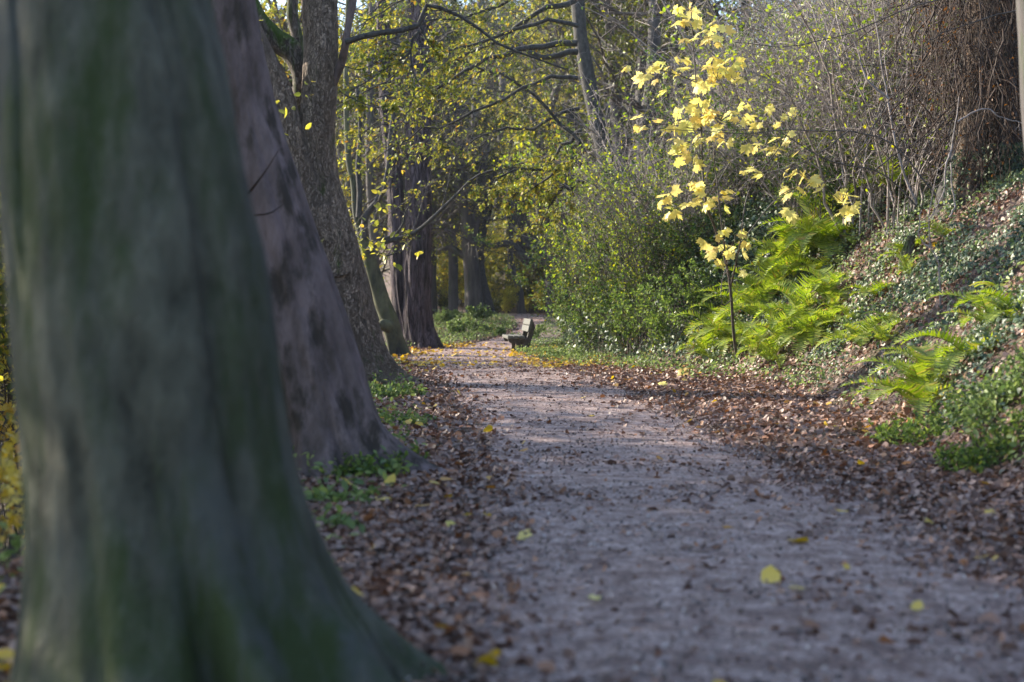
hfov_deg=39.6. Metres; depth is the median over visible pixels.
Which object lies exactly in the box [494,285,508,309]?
yellow bush
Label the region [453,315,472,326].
verge plant
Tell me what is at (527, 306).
yellow bush
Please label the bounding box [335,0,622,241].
overhanging tree
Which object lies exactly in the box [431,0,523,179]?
woodland tree
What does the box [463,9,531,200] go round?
woodland tree
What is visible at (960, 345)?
fern
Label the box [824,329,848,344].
fern
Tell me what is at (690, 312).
fern
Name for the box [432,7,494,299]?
slender tree
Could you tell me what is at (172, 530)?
beech tree
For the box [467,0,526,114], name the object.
woodland tree
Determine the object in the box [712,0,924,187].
bare shrub
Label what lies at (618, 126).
bare shrub
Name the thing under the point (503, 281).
yellow bush
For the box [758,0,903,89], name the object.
bare shrub
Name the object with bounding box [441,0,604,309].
woodland tree
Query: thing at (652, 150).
bare shrub
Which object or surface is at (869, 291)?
fern
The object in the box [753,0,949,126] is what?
bare shrub
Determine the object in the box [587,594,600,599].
fallen leaf
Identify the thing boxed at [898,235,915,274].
mossy stump
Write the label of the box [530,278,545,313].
yellow bush
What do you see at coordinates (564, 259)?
tall leafy shrub
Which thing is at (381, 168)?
woodland tree
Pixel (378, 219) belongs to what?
woodland tree
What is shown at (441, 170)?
bare woodland tree
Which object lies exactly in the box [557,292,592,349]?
leafy shrub
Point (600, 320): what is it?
leafy shrub
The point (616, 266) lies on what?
leafy shrub
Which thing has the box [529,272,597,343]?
leafy shrub
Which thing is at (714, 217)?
evergreen shrub
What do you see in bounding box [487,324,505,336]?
verge plant
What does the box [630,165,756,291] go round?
evergreen shrub
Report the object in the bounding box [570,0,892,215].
bare shrub
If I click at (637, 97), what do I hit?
bare woodland tree
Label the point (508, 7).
woodland tree
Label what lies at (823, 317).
fern
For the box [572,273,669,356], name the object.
leafy shrub
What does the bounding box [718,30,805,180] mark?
bare shrub
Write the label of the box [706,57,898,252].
bare shrub
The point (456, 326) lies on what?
verge plant
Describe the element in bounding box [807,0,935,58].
bare shrub
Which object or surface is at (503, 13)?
woodland tree
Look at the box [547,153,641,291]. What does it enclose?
evergreen shrub
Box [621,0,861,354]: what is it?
maple sapling
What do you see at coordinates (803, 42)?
bare shrub
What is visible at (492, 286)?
yellow bush
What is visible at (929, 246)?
bare sapling
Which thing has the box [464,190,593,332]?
evergreen shrub
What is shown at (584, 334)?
leafy shrub
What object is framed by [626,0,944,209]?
bare shrub
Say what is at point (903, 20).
bare shrub
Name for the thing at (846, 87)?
bare shrub
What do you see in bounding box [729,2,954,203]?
bare shrub
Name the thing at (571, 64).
woodland tree
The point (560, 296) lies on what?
evergreen shrub
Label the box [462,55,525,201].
bare woodland tree
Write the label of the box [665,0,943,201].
bare shrub
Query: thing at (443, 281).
yellow bush
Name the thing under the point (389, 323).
burled tree
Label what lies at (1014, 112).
bare shrub
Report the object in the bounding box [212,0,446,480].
leaning tree
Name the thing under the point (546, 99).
woodland tree
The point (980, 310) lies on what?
fern
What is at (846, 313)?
fern
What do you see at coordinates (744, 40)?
bare shrub
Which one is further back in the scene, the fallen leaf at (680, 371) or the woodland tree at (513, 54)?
the woodland tree at (513, 54)
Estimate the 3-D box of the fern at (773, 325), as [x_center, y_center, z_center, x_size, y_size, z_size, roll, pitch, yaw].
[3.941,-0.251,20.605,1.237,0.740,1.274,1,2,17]
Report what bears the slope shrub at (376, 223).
on the ground at (780, 351)
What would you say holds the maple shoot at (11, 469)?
on the ground at (780, 351)
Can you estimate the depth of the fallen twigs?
9.83 m
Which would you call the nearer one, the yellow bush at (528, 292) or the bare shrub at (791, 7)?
the bare shrub at (791, 7)
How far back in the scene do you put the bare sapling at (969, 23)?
16.00 m
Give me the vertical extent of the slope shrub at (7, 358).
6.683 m
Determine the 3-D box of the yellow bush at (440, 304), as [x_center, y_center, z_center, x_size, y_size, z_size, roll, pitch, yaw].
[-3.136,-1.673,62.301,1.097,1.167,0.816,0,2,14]
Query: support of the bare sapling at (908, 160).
on the ground at (780, 351)
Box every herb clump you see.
[310,484,380,506]
[313,512,360,528]
[319,450,424,478]
[368,379,427,398]
[377,407,437,426]
[404,444,429,458]
[536,342,599,357]
[864,367,1001,446]
[928,396,1023,476]
[942,338,1023,439]
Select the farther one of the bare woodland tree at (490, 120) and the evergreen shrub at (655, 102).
the bare woodland tree at (490, 120)
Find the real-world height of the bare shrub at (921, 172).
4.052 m
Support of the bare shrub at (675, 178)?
on the ground at (780, 351)
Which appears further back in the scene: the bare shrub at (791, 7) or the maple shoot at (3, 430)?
the bare shrub at (791, 7)
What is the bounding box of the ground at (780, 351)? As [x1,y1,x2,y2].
[0,119,1023,681]
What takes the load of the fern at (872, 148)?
on the ground at (780, 351)
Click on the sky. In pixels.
(284, 2)
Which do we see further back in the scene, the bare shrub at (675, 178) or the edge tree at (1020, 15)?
the bare shrub at (675, 178)
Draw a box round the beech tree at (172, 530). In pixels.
[0,0,450,681]
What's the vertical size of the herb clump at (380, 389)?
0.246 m
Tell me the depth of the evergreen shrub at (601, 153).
27.40 m
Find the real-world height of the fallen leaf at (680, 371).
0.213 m
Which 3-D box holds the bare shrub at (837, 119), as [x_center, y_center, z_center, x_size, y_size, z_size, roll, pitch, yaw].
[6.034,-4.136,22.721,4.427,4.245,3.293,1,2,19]
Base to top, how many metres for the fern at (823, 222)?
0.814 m
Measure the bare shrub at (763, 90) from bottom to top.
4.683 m
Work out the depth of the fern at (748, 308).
22.80 m
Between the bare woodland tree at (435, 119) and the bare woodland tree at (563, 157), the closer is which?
the bare woodland tree at (435, 119)
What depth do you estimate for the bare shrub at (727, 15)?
28.99 m
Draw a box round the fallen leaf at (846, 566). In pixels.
[842,563,850,568]
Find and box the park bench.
[502,318,534,351]
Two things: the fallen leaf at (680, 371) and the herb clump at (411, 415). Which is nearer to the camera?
the herb clump at (411, 415)
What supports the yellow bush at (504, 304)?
on the ground at (780, 351)
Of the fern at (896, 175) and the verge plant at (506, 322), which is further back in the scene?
the verge plant at (506, 322)
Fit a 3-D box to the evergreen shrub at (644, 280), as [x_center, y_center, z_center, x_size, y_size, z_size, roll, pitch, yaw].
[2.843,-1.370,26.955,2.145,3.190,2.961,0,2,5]
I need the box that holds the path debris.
[392,352,1023,681]
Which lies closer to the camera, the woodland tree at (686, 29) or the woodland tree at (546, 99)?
the woodland tree at (686, 29)
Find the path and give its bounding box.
[399,313,1023,681]
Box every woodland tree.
[260,0,404,243]
[274,0,364,195]
[282,12,389,284]
[335,0,443,234]
[335,0,455,239]
[335,0,509,256]
[336,36,484,251]
[340,0,524,247]
[340,0,562,316]
[357,13,538,263]
[361,0,543,310]
[361,113,402,330]
[404,0,485,85]
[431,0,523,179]
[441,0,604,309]
[456,0,521,168]
[461,0,557,212]
[462,0,586,140]
[462,23,527,152]
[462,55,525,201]
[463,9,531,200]
[466,0,585,208]
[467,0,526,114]
[470,0,516,114]
[487,0,569,200]
[489,15,685,247]
[490,1,599,216]
[493,38,574,162]
[493,59,582,192]
[497,7,595,227]
[507,0,757,193]
[518,3,586,217]
[522,0,778,222]
[523,0,749,184]
[536,0,672,166]
[536,0,759,183]
[536,64,600,210]
[563,0,727,187]
[568,4,717,144]
[576,0,757,147]
[605,4,752,183]
[610,0,793,192]
[662,0,813,131]
[736,0,791,45]
[751,0,870,153]
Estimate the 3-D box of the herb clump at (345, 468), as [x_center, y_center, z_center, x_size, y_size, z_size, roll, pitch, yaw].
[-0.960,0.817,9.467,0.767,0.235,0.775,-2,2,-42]
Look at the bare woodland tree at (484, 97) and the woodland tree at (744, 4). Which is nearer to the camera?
the woodland tree at (744, 4)
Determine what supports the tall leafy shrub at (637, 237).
on the ground at (780, 351)
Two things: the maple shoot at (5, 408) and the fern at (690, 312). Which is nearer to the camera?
the maple shoot at (5, 408)
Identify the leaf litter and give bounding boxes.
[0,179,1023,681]
[0,242,1010,681]
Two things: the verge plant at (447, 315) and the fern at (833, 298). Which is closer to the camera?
the fern at (833, 298)
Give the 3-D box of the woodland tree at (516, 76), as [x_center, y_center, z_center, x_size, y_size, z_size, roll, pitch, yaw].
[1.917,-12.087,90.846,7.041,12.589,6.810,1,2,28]
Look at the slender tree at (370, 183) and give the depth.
49.88 m
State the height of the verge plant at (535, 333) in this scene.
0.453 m
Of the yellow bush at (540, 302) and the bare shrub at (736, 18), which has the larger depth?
the yellow bush at (540, 302)
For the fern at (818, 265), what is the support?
on the ground at (780, 351)
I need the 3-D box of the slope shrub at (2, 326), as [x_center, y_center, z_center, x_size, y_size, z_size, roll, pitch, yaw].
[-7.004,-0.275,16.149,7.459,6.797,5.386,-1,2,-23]
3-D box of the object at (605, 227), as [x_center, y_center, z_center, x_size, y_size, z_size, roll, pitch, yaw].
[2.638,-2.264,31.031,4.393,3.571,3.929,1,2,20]
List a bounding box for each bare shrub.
[480,155,686,285]
[514,67,758,273]
[526,91,772,315]
[537,94,705,282]
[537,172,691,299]
[541,56,726,256]
[552,8,788,298]
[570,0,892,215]
[584,118,771,286]
[592,1,798,205]
[607,2,833,208]
[608,83,732,209]
[621,0,838,157]
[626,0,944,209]
[632,0,823,216]
[653,71,812,229]
[662,0,867,228]
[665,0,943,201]
[675,0,898,193]
[684,0,835,105]
[697,0,934,190]
[697,0,951,166]
[705,3,858,78]
[707,0,870,181]
[709,0,920,165]
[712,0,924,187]
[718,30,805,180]
[719,0,892,211]
[723,6,861,203]
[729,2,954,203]
[732,0,935,207]
[742,0,965,240]
[744,0,837,161]
[746,1,842,183]
[749,0,877,54]
[751,0,1018,206]
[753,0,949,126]
[757,0,930,34]
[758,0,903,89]
[762,0,944,187]
[766,0,1019,184]
[771,0,950,175]
[775,0,954,188]
[783,0,946,200]
[784,0,957,179]
[795,0,957,182]
[796,0,992,235]
[805,0,935,158]
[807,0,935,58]
[862,0,1019,117]
[869,0,957,122]
[934,13,1020,133]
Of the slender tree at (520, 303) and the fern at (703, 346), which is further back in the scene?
the slender tree at (520, 303)
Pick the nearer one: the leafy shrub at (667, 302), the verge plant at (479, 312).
the leafy shrub at (667, 302)
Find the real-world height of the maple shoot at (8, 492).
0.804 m
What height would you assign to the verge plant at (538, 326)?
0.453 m
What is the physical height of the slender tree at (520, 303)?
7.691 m
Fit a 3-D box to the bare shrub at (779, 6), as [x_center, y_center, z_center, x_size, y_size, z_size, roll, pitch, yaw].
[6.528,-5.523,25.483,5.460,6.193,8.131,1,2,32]
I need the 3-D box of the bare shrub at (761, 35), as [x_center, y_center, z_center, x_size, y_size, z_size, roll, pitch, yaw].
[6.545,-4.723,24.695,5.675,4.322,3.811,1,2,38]
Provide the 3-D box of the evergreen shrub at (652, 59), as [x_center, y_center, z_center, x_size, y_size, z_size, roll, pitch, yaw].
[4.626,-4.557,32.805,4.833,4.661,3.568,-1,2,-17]
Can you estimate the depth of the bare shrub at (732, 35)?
25.81 m
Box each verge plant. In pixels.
[432,307,458,323]
[446,317,473,333]
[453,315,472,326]
[464,318,483,331]
[464,330,477,338]
[466,302,494,319]
[478,321,494,332]
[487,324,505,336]
[501,319,513,328]
[527,329,541,337]
[535,322,550,331]
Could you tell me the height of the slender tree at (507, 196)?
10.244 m
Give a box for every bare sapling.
[642,110,935,195]
[722,69,981,206]
[736,0,1015,67]
[853,0,917,203]
[918,164,953,303]
[929,98,1021,219]
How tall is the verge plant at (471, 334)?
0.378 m
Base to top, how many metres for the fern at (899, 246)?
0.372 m
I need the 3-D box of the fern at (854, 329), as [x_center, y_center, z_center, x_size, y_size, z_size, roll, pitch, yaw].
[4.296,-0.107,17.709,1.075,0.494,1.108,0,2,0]
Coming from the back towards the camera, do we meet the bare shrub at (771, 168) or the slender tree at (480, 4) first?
the slender tree at (480, 4)
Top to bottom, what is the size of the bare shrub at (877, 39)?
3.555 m
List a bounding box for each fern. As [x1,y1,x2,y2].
[670,308,738,341]
[674,331,722,361]
[680,298,744,336]
[690,321,742,355]
[691,287,745,311]
[711,266,801,314]
[711,277,794,321]
[714,335,743,347]
[715,319,770,353]
[735,236,817,278]
[735,252,812,299]
[735,331,794,370]
[741,299,811,336]
[748,225,816,274]
[751,273,835,323]
[757,215,861,264]
[763,255,843,278]
[769,307,838,347]
[772,188,851,237]
[775,322,836,356]
[787,305,850,328]
[788,215,858,260]
[789,264,853,301]
[816,314,896,348]
[818,291,847,307]
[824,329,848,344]
[829,304,862,320]
[836,373,955,415]
[838,281,895,298]
[842,155,939,206]
[842,316,915,344]
[850,354,958,399]
[851,140,920,169]
[864,310,900,324]
[867,341,956,382]
[877,235,927,259]
[888,253,923,273]
[888,327,1004,378]
[913,222,957,236]
[927,289,1004,328]
[954,287,1022,326]
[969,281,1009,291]
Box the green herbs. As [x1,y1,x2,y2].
[0,168,1023,591]
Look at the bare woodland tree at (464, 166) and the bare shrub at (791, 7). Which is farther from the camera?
the bare woodland tree at (464, 166)
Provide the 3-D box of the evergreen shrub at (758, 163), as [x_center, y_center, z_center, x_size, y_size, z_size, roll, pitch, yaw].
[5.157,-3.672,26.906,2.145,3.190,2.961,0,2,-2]
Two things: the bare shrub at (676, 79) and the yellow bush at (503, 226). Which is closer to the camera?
the bare shrub at (676, 79)
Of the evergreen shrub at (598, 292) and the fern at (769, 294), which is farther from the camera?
the evergreen shrub at (598, 292)
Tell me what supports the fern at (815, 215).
on the ground at (780, 351)
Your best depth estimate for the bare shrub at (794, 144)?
24.18 m
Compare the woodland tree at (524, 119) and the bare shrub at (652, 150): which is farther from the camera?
the woodland tree at (524, 119)
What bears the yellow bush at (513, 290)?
on the ground at (780, 351)
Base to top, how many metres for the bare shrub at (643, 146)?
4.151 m
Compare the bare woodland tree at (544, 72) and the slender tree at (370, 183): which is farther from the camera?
the bare woodland tree at (544, 72)
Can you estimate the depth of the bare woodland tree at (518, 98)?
107.51 m
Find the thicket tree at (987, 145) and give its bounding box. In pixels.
[832,0,1023,233]
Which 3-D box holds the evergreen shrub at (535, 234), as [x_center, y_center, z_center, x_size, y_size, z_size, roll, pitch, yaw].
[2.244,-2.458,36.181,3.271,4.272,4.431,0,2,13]
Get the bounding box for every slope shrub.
[0,13,309,413]
[0,76,315,553]
[0,229,349,483]
[0,246,22,530]
[0,293,10,367]
[0,304,10,401]
[3,327,10,366]
[338,144,405,261]
[354,157,439,271]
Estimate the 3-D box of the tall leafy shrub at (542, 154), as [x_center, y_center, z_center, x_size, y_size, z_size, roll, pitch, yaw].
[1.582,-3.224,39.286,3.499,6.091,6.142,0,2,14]
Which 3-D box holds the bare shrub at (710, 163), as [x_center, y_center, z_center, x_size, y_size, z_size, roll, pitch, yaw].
[3.581,-3.455,27.520,4.300,5.543,5.781,1,2,39]
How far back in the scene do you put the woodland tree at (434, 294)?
61.85 m
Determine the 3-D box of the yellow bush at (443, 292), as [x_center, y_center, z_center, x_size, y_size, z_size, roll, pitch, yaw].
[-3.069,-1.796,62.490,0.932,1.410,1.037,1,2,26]
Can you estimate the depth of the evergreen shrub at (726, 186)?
27.60 m
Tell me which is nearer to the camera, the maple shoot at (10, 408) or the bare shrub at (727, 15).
the maple shoot at (10, 408)
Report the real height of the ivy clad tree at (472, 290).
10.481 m
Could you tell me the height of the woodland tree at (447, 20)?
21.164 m
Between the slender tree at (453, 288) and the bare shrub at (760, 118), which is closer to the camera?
the bare shrub at (760, 118)
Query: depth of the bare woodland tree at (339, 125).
55.07 m
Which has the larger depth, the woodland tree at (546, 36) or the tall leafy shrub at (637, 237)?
the woodland tree at (546, 36)
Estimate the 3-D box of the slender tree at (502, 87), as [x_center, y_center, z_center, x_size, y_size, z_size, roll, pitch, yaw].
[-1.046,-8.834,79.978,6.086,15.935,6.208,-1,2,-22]
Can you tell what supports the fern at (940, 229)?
on the ground at (780, 351)
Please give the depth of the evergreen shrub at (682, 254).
26.19 m
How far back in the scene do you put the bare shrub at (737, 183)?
26.73 m
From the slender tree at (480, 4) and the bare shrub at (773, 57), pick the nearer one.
the bare shrub at (773, 57)
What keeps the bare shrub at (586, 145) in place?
on the ground at (780, 351)
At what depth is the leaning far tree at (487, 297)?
58.81 m
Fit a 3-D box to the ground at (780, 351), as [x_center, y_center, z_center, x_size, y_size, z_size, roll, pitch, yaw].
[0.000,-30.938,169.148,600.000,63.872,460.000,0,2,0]
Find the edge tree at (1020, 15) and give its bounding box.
[1016,0,1023,143]
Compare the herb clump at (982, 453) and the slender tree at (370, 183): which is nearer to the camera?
the herb clump at (982, 453)
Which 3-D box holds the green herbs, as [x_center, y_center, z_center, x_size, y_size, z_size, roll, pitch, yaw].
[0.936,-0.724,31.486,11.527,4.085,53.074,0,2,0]
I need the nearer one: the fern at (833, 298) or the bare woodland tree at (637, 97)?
the fern at (833, 298)
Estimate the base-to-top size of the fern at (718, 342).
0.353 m
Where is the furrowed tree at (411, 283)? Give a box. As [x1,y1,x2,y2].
[335,0,484,348]
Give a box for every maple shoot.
[0,367,21,548]
[0,389,22,562]
[0,392,22,563]
[0,402,18,518]
[0,423,22,558]
[0,435,22,550]
[0,470,22,575]
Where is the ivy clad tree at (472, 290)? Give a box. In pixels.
[431,86,534,315]
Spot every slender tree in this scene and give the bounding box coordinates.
[336,0,451,320]
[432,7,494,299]
[437,44,510,311]
[448,0,505,173]
[460,131,535,284]
[475,46,538,273]
[484,151,535,313]
[490,147,530,270]
[499,1,562,221]
[501,21,562,210]
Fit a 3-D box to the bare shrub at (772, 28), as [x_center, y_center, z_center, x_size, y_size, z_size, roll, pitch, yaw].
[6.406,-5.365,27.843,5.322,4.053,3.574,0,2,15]
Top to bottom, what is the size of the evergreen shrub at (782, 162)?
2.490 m
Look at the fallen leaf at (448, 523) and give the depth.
7.35 m
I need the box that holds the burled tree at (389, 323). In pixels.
[336,0,526,355]
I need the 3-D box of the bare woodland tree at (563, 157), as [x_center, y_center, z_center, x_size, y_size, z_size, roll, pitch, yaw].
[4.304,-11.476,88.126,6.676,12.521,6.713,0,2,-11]
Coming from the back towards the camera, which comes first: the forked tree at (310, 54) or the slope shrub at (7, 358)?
the forked tree at (310, 54)
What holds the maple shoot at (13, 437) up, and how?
on the ground at (780, 351)
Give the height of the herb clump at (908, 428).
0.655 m
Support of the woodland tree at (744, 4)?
on the ground at (780, 351)
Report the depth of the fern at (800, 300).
20.55 m
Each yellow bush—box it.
[436,234,463,309]
[437,284,447,308]
[437,290,448,312]
[438,248,493,312]
[438,261,463,305]
[459,221,514,285]
[488,269,508,298]
[488,278,501,294]
[489,221,578,312]
[492,221,556,281]
[492,293,502,310]
[493,238,556,312]
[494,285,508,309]
[496,288,507,312]
[497,220,507,238]
[498,274,512,294]
[500,282,520,313]
[501,296,510,312]
[507,267,540,312]
[524,293,533,312]
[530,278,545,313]
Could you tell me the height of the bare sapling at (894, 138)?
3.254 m
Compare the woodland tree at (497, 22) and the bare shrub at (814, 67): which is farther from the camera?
the woodland tree at (497, 22)
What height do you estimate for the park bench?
0.871 m
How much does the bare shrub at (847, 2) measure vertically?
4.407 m
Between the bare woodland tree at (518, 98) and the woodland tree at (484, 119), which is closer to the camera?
the woodland tree at (484, 119)
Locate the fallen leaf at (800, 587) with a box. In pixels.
[788,586,803,589]
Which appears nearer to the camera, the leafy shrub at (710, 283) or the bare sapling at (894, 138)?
the bare sapling at (894, 138)
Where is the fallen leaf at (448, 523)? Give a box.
[446,521,455,526]
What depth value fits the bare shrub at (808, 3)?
27.31 m
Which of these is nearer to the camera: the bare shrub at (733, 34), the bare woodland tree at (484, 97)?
the bare shrub at (733, 34)
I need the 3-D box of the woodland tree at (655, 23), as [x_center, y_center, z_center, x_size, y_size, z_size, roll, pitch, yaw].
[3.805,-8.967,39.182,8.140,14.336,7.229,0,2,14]
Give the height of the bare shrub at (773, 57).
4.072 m
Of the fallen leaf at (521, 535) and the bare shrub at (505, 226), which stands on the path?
the fallen leaf at (521, 535)
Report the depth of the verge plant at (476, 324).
45.91 m
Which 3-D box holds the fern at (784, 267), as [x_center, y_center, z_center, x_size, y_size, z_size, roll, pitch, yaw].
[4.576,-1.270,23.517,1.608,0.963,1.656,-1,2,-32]
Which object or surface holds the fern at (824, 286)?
on the ground at (780, 351)
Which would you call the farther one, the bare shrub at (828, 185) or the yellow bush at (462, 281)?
the yellow bush at (462, 281)
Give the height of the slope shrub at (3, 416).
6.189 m
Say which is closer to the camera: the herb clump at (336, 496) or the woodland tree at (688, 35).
the herb clump at (336, 496)
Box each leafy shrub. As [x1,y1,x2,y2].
[489,118,667,304]
[493,142,683,339]
[503,117,612,309]
[509,171,610,343]
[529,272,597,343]
[541,280,623,354]
[546,136,744,323]
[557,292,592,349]
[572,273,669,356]
[574,148,681,356]
[580,274,646,359]
[594,230,656,295]
[624,270,714,358]
[642,262,725,354]
[668,256,735,328]
[689,239,746,293]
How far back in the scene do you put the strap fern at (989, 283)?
14.67 m
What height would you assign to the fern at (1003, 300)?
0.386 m
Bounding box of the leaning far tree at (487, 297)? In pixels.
[456,148,512,314]
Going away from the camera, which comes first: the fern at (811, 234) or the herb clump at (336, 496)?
the herb clump at (336, 496)
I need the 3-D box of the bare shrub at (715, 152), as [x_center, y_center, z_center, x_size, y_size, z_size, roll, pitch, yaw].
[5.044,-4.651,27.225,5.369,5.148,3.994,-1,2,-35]
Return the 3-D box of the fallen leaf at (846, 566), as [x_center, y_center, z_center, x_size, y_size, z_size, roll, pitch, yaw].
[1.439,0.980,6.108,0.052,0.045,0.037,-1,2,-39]
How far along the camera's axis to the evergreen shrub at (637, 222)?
29.75 m
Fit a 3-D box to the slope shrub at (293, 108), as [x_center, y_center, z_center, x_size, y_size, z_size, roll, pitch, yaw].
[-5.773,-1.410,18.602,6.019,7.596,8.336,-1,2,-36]
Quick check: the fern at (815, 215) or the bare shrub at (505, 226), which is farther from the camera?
the bare shrub at (505, 226)
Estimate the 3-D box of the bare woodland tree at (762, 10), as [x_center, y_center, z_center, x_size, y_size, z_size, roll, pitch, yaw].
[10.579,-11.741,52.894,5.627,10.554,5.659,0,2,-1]
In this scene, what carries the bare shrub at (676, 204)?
on the ground at (780, 351)
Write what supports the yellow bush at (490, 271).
on the ground at (780, 351)
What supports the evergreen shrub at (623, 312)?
on the ground at (780, 351)
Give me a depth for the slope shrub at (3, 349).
14.08 m
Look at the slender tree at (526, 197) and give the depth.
69.91 m
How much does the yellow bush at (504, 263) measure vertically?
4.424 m
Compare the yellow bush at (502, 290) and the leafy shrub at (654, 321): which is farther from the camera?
the yellow bush at (502, 290)
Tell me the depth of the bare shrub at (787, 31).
23.03 m
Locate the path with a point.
(825, 617)
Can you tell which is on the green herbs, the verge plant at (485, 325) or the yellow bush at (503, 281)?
the verge plant at (485, 325)
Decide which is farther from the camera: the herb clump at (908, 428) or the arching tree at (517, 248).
the arching tree at (517, 248)
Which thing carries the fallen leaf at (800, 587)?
on the path
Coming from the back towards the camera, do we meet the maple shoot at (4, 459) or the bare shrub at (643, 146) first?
the bare shrub at (643, 146)
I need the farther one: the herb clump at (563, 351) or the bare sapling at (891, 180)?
the herb clump at (563, 351)
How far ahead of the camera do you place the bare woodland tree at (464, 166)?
56.43 m
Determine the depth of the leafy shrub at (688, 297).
24.82 m
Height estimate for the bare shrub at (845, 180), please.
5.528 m
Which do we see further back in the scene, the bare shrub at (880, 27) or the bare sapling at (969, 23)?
the bare shrub at (880, 27)
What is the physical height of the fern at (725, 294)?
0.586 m
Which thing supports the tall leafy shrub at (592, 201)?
on the ground at (780, 351)
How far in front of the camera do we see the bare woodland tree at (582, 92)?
69.67 m
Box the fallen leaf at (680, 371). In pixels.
[676,368,687,377]
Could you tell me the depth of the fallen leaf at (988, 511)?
7.55 m
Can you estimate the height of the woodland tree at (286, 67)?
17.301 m
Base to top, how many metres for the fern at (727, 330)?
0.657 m
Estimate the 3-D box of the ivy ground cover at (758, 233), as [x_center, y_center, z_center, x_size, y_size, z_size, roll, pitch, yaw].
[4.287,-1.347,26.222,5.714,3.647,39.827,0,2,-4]
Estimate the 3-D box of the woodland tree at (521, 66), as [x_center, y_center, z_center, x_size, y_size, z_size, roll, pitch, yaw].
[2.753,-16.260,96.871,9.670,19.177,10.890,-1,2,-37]
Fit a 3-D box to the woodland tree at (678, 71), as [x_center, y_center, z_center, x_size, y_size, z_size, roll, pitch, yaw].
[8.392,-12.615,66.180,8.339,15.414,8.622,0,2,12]
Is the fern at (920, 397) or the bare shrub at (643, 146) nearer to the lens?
the fern at (920, 397)
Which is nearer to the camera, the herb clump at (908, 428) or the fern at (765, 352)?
the herb clump at (908, 428)
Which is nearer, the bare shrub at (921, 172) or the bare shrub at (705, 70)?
the bare shrub at (921, 172)
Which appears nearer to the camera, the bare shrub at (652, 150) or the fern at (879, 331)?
the fern at (879, 331)
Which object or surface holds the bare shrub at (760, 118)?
on the ground at (780, 351)
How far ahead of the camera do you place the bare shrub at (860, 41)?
22.20 m
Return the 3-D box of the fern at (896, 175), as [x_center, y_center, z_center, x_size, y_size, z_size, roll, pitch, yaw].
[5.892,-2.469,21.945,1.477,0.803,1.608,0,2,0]
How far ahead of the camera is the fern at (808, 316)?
19.86 m
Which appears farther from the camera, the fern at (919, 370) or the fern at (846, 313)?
the fern at (846, 313)
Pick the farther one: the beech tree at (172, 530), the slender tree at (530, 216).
the slender tree at (530, 216)
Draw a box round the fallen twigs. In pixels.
[0,187,1023,679]
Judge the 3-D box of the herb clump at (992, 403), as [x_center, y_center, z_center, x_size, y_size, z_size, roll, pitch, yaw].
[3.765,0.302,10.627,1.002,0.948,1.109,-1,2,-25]
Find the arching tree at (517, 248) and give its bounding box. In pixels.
[456,111,596,317]
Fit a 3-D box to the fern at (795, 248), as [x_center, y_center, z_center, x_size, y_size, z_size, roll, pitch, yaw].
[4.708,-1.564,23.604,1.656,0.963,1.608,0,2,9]
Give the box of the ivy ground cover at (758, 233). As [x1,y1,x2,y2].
[556,141,1023,473]
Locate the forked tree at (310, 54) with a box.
[255,0,572,383]
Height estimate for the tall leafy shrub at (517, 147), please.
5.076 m
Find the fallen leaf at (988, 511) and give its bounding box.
[984,509,994,514]
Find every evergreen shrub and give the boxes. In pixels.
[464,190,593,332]
[501,225,634,352]
[529,162,653,298]
[533,199,647,359]
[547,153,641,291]
[551,97,734,247]
[574,226,675,359]
[590,144,731,278]
[595,143,761,263]
[611,190,722,347]
[619,174,765,333]
[627,29,757,194]
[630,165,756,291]
[635,91,784,211]
[645,66,806,243]
[656,168,777,258]
[658,115,779,242]
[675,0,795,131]
[685,109,808,231]
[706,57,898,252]
[725,101,806,218]
[728,84,820,214]
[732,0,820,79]
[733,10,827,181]
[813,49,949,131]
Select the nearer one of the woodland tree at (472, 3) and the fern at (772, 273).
the fern at (772, 273)
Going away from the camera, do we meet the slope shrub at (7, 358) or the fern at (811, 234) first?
the slope shrub at (7, 358)
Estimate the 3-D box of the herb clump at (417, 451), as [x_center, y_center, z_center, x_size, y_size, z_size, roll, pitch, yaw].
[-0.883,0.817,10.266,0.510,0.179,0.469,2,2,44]
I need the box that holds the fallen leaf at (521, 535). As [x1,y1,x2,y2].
[516,529,531,540]
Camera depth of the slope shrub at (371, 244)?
28.41 m
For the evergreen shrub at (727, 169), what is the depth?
26.85 m
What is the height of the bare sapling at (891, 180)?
1.812 m
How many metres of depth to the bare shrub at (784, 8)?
26.08 m
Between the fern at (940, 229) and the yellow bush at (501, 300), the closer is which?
the fern at (940, 229)
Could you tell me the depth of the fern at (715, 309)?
23.82 m
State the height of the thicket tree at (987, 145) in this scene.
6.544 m
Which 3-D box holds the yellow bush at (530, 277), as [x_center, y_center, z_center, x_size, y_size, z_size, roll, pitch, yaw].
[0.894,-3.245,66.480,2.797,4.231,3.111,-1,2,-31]
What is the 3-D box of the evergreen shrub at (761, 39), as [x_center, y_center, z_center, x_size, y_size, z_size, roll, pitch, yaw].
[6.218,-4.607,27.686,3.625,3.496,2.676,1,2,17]
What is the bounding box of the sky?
[259,0,812,74]
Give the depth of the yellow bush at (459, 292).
68.41 m
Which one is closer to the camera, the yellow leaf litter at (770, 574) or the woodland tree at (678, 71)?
the yellow leaf litter at (770, 574)
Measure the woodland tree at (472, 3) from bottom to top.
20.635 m
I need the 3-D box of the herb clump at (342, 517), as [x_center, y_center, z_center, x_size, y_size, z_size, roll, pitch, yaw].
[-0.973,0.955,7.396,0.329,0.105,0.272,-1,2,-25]
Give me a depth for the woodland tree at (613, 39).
47.81 m
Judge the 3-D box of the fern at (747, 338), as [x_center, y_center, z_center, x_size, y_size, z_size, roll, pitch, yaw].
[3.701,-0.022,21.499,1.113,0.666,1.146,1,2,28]

